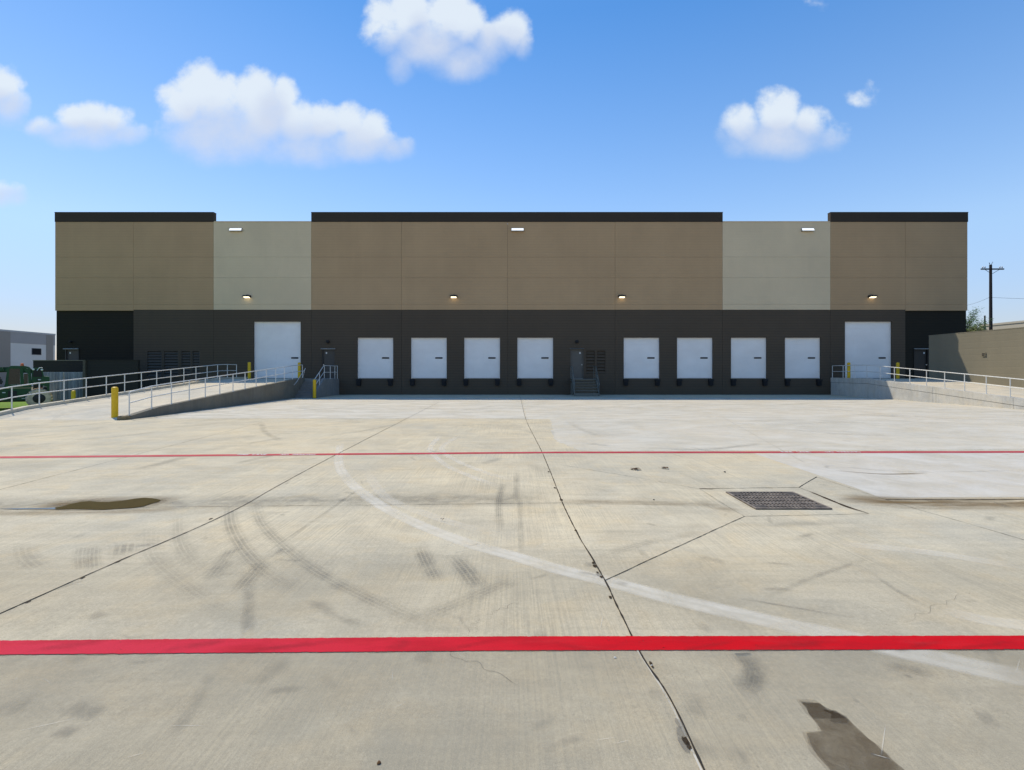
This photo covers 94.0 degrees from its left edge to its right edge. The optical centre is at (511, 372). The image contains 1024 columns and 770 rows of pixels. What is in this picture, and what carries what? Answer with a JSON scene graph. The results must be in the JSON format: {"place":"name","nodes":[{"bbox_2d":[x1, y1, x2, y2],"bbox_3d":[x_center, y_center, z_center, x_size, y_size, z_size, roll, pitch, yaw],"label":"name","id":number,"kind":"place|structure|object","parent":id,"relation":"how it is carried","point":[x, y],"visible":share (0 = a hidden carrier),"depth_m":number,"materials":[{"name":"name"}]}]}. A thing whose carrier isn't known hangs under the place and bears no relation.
{"place":"outdoors","nodes":[
{"label":"outdoors","id":0,"kind":"place"},
{"bbox_2d":[0,402,27,410],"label":"lawn ground","id":1,"kind":"structure","parent":0,"point":[5,405],"depth_m":33.01,"materials":[{"name":"green plant"}]},
{"bbox_2d":[0,363,52,404],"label":"telehandler","id":2,"kind":"object","parent":1,"relation":"on","point":[15,375],"visible":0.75,"depth_m":30.09,"materials":[{"name":"green metal"}]},
{"bbox_2d":[0,329,55,386],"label":"neighbour building","id":3,"kind":"structure","parent":0,"point":[18,348],"depth_m":85.03,"materials":[{"name":"white metal"}]},
{"bbox_2d":[32,348,40,354],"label":"window","id":4,"kind":"structure","parent":3,"relation":"in","point":[35,351],"depth_m":87.31,"materials":[{"name":"black glass"}]},
{"bbox_2d":[54,212,967,394],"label":"warehouse","id":5,"kind":"structure","parent":0,"point":[712,303],"depth_m":36.20,"materials":[{"name":"brown concrete"}]},
{"bbox_2d":[63,348,78,359],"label":"door","id":6,"kind":"structure","parent":5,"relation":"in","point":[70,353],"depth_m":36.35,"materials":[{"name":"paint"}]},
{"bbox_2d":[229,228,241,231],"bbox_3d":[-20.909,-10.789,36.114,0.940,0.240,0.160,0,0,0],"label":"flood light","id":7,"kind":"object","parent":5,"relation":"attached to","point":[235,229],"visible":1,"depth_m":36.08,"materials":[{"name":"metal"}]},
{"bbox_2d":[254,322,300,378],"bbox_3d":[-17.816,-1.685,36.385,3.568,4.330,0.110,0,0,0],"label":"dock door","id":8,"kind":"structure","parent":5,"relation":"in","point":[276,344],"depth_m":36.37,"materials":[{"name":"white metal"}]},
{"bbox_2d":[321,348,334,378],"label":"door","id":9,"kind":"structure","parent":5,"relation":"in","point":[328,354],"depth_m":36.35,"materials":[{"name":"paint"}]},
{"bbox_2d":[358,338,392,378],"bbox_3d":[-10.374,-1.075,36.385,2.714,3.110,0.110,0,0,0],"label":"dock door","id":10,"kind":"structure","parent":5,"relation":"in","point":[375,355],"depth_m":36.37,"materials":[{"name":"white metal"}]},
{"bbox_2d":[411,338,446,378],"bbox_3d":[-6.312,-1.075,36.385,2.714,3.110,0.110,0,0,0],"label":"dock door","id":11,"kind":"structure","parent":5,"relation":"in","point":[428,355],"depth_m":36.37,"materials":[{"name":"metal"}]},
{"bbox_2d":[464,338,499,378],"bbox_3d":[-2.274,-1.075,36.385,2.714,3.110,0.110,0,0,0],"label":"dock door","id":12,"kind":"structure","parent":5,"relation":"in","point":[481,355],"depth_m":36.37,"materials":[{"name":"metal"}]},
{"bbox_2d":[511,228,523,231],"bbox_3d":[0.421,-10.789,36.114,0.940,0.240,0.160,0,0,0],"label":"flood light","id":13,"kind":"object","parent":5,"relation":"attached to","point":[517,229],"visible":1,"depth_m":36.09,"materials":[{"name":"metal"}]},
{"bbox_2d":[517,338,552,378],"bbox_3d":[1.764,-1.075,36.385,2.714,3.110,0.110,0,0,0],"label":"dock door","id":14,"kind":"structure","parent":5,"relation":"in","point":[534,355],"depth_m":36.37,"materials":[{"name":"metal"}]},
{"bbox_2d":[570,348,583,378],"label":"door","id":15,"kind":"structure","parent":5,"relation":"in","point":[576,353],"depth_m":36.35,"materials":[{"name":"paint"}]},
{"bbox_2d":[624,338,658,378],"bbox_3d":[9.832,-1.075,36.385,2.714,3.110,0.110,0,0,0],"label":"dock door","id":16,"kind":"structure","parent":5,"relation":"in","point":[641,355],"depth_m":36.37,"materials":[{"name":"metal"}]},
{"bbox_2d":[677,338,711,378],"bbox_3d":[13.877,-1.075,36.385,2.714,3.110,0.110,0,0,0],"label":"dock door","id":17,"kind":"structure","parent":5,"relation":"in","point":[694,355],"depth_m":36.37,"materials":[{"name":"metal"}]},
{"bbox_2d":[731,338,765,378],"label":"dock door","id":18,"kind":"structure","parent":5,"relation":"in","point":[748,355],"depth_m":36.37,"materials":[{"name":"metal"}]},
{"bbox_2d":[785,338,819,378],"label":"dock door","id":19,"kind":"structure","parent":5,"relation":"in","point":[802,355],"depth_m":36.37,"materials":[{"name":"metal"}]},
{"bbox_2d":[801,228,814,231],"bbox_3d":[22.384,-10.789,36.114,0.940,0.240,0.160,0,0,0],"label":"flood light","id":20,"kind":"object","parent":5,"relation":"attached to","point":[807,230],"visible":1,"depth_m":36.11,"materials":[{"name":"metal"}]},
{"bbox_2d":[845,322,890,378],"bbox_3d":[27.034,-1.685,36.385,3.565,4.330,0.110,0,0,0],"label":"dock door","id":21,"kind":"structure","parent":5,"relation":"in","point":[866,343],"depth_m":36.37,"materials":[{"name":"white metal"}]},
{"bbox_2d":[914,348,928,378],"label":"door","id":22,"kind":"structure","parent":5,"relation":"in","point":[920,354],"depth_m":36.35,"materials":[{"name":"black paint"}]},
{"bbox_2d":[0,395,1023,769],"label":"yard","id":23,"kind":"structure","parent":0,"point":[558,519],"depth_m":4.14,"materials":[{"name":"concrete"}]},
{"bbox_2d":[4,498,159,509],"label":"puddle water","id":24,"kind":"structure","parent":23,"relation":"on","point":[129,503],"depth_m":6.65,"materials":[{"name":"brown liquid"}]},
{"bbox_2d":[111,387,117,417],"bbox_3d":[-15.275,1.275,18.368,0.287,1.430,0.299,0,0,0],"label":"bollard","id":25,"kind":"object","parent":23,"relation":"on","point":[114,402],"visible":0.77,"depth_m":18.28,"materials":[{"name":"yellow metal"}]},
{"bbox_2d":[295,378,324,397],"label":"stairs","id":26,"kind":"structure","parent":23,"relation":"on","point":[305,390],"depth_m":32.62,"materials":[{"name":"concrete"}]},
{"bbox_2d":[315,365,337,384],"bbox_3d":[-13.170,0.464,33.869,0.044,1.912,4.362,0,0,0],"label":"stair rail","id":27,"kind":"object","parent":26,"relation":"on","point":[324,372],"visible":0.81,"depth_m":33.49,"materials":[{"name":"grey metal"}]},
{"bbox_2d":[313,379,315,397],"bbox_3d":[-13.047,1.199,31.552,0.281,1.450,0.293,0,0,0],"label":"bollard","id":28,"kind":"object","parent":23,"relation":"on","point":[314,388],"visible":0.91,"depth_m":31.45,"materials":[{"name":"yellow metal"}]},
{"bbox_2d":[0,635,1023,654],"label":"fire lane stripe","id":29,"kind":"object","parent":23,"relation":"on","point":[362,644],"visible":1,"depth_m":3.13,"materials":[{"name":"red paint"}]},
{"bbox_2d":[0,451,1023,457],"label":"fire lane stripe","id":30,"kind":"object","parent":23,"relation":"on","point":[525,452],"visible":1,"depth_m":10.85,"materials":[{"name":"red paint"}]},
{"bbox_2d":[570,366,599,395],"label":"steel stairs","id":31,"kind":"structure","parent":23,"relation":"on","point":[584,390],"depth_m":34.60,"materials":[{"name":"metal"}]},
{"bbox_2d":[726,492,831,508],"bbox_3d":[3.791,1.835,6.867,1.031,0.016,0.897,0,0,0],"label":"drain grate","id":32,"kind":"object","parent":23,"relation":"on","point":[774,500],"visible":1,"depth_m":6.82,"materials":[{"name":"metal"}]},
{"bbox_2d":[0,0,1023,359],"label":"sky","id":33,"kind":"structure","parent":0,"point":[235,110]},
{"bbox_2d":[980,320,1023,329],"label":"background building","id":34,"kind":"structure","parent":0,"point":[1012,324],"depth_m":60.03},
{"label":"ground","id":35,"kind":"structure","parent":0,"visible":0},
{"bbox_2d":[33,360,82,388],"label":"enclosure wall","id":36,"kind":"structure","parent":35,"relation":"on","point":[61,365],"depth_m":34.00,"materials":[{"name":"paint"}]},
{"bbox_2d":[71,390,75,398],"bbox_3d":[-25.997,1.790,28.302,0.281,1.420,0.293,0,0,0],"label":"bollard","id":37,"kind":"object","parent":35,"relation":"on","point":[73,394],"visible":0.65,"depth_m":28.23,"materials":[{"name":"yellow metal"}]},
{"bbox_2d":[83,360,139,396],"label":"enclosure wall","id":38,"kind":"structure","parent":35,"relation":"on","point":[94,368],"depth_m":33.05,"materials":[{"name":"paint"}]},
{"bbox_2d":[43,372,82,401],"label":"gate","id":39,"kind":"structure","parent":38,"relation":"attached to","point":[56,386],"depth_m":33.10,"materials":[{"name":"grey metal"}]},
{"bbox_2d":[0,377,338,419],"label":"loading ramp","id":40,"kind":"structure","parent":35,"relation":"on","point":[97,407],"depth_m":22.99,"materials":[{"name":"concrete"}]},
{"bbox_2d":[0,364,236,408],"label":"railing","id":41,"kind":"object","parent":40,"relation":"on","point":[86,387],"visible":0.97,"depth_m":23.52,"materials":[{"name":"grey metal"}]},
{"bbox_2d":[129,364,302,414],"bbox_3d":[-14.620,0.561,25.770,0.100,2.207,15.155,0,0,0],"label":"railing","id":42,"kind":"object","parent":40,"relation":"on","point":[256,378],"visible":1,"depth_m":22.75,"materials":[{"name":"grey metal"}]},
{"bbox_2d":[248,362,250,378],"bbox_3d":[-19.197,-0.030,34.902,0.281,1.420,0.293,0,0,0],"label":"bollard","id":43,"kind":"object","parent":40,"relation":"on","point":[249,369],"visible":0.91,"depth_m":34.81,"materials":[{"name":"yellow metal"}]},
{"bbox_2d":[298,362,300,377],"bbox_3d":[-15.547,-0.020,34.902,0.281,1.400,0.293,0,0,0],"label":"bollard","id":44,"kind":"object","parent":40,"relation":"on","point":[299,368],"visible":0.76,"depth_m":34.81,"materials":[{"name":"yellow metal"}]},
{"bbox_2d":[831,378,1023,409],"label":"loading ramp","id":45,"kind":"structure","parent":35,"relation":"on","point":[936,391],"depth_m":28.42,"materials":[{"name":"concrete"}]},
{"bbox_2d":[847,362,850,377],"bbox_3d":[24.623,-0.020,34.902,0.281,1.400,0.293,0,0,0],"label":"bollard","id":46,"kind":"object","parent":45,"relation":"on","point":[848,369],"visible":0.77,"depth_m":34.83,"materials":[{"name":"yellow metal"}]},
{"bbox_2d":[896,362,899,378],"bbox_3d":[28.203,-0.020,34.902,0.281,1.400,0.293,0,0,0],"label":"bollard","id":47,"kind":"object","parent":45,"relation":"on","point":[897,370],"visible":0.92,"depth_m":34.83,"materials":[{"name":"yellow metal"}]},
{"bbox_2d":[832,365,1023,396],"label":"railing","id":48,"kind":"object","parent":45,"relation":"on","point":[926,377],"visible":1,"depth_m":27.95,"materials":[{"name":"grey metal"}]},
{"bbox_2d":[966,325,985,331],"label":"shrub","id":49,"kind":"object","parent":35,"relation":"on","point":[975,329],"visible":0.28,"depth_m":41.84,"materials":[{"name":"green plant"}]},
{"bbox_2d":[929,327,1023,387],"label":"perimeter wall","id":50,"kind":"structure","parent":35,"relation":"on","point":[1002,349],"depth_m":30.17,"materials":[{"name":"paint"}]},
{"bbox_2d":[966,306,993,331],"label":"tree","id":51,"kind":"object","parent":35,"relation":"on","point":[970,319],"visible":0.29,"depth_m":46.31,"materials":[{"name":"green plant"}]},
{"bbox_2d":[981,262,1003,329],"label":"utility pole","id":52,"kind":"object","parent":35,"relation":"on","point":[990,268],"visible":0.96,"depth_m":47.89,"materials":[{"name":"brown wood"}]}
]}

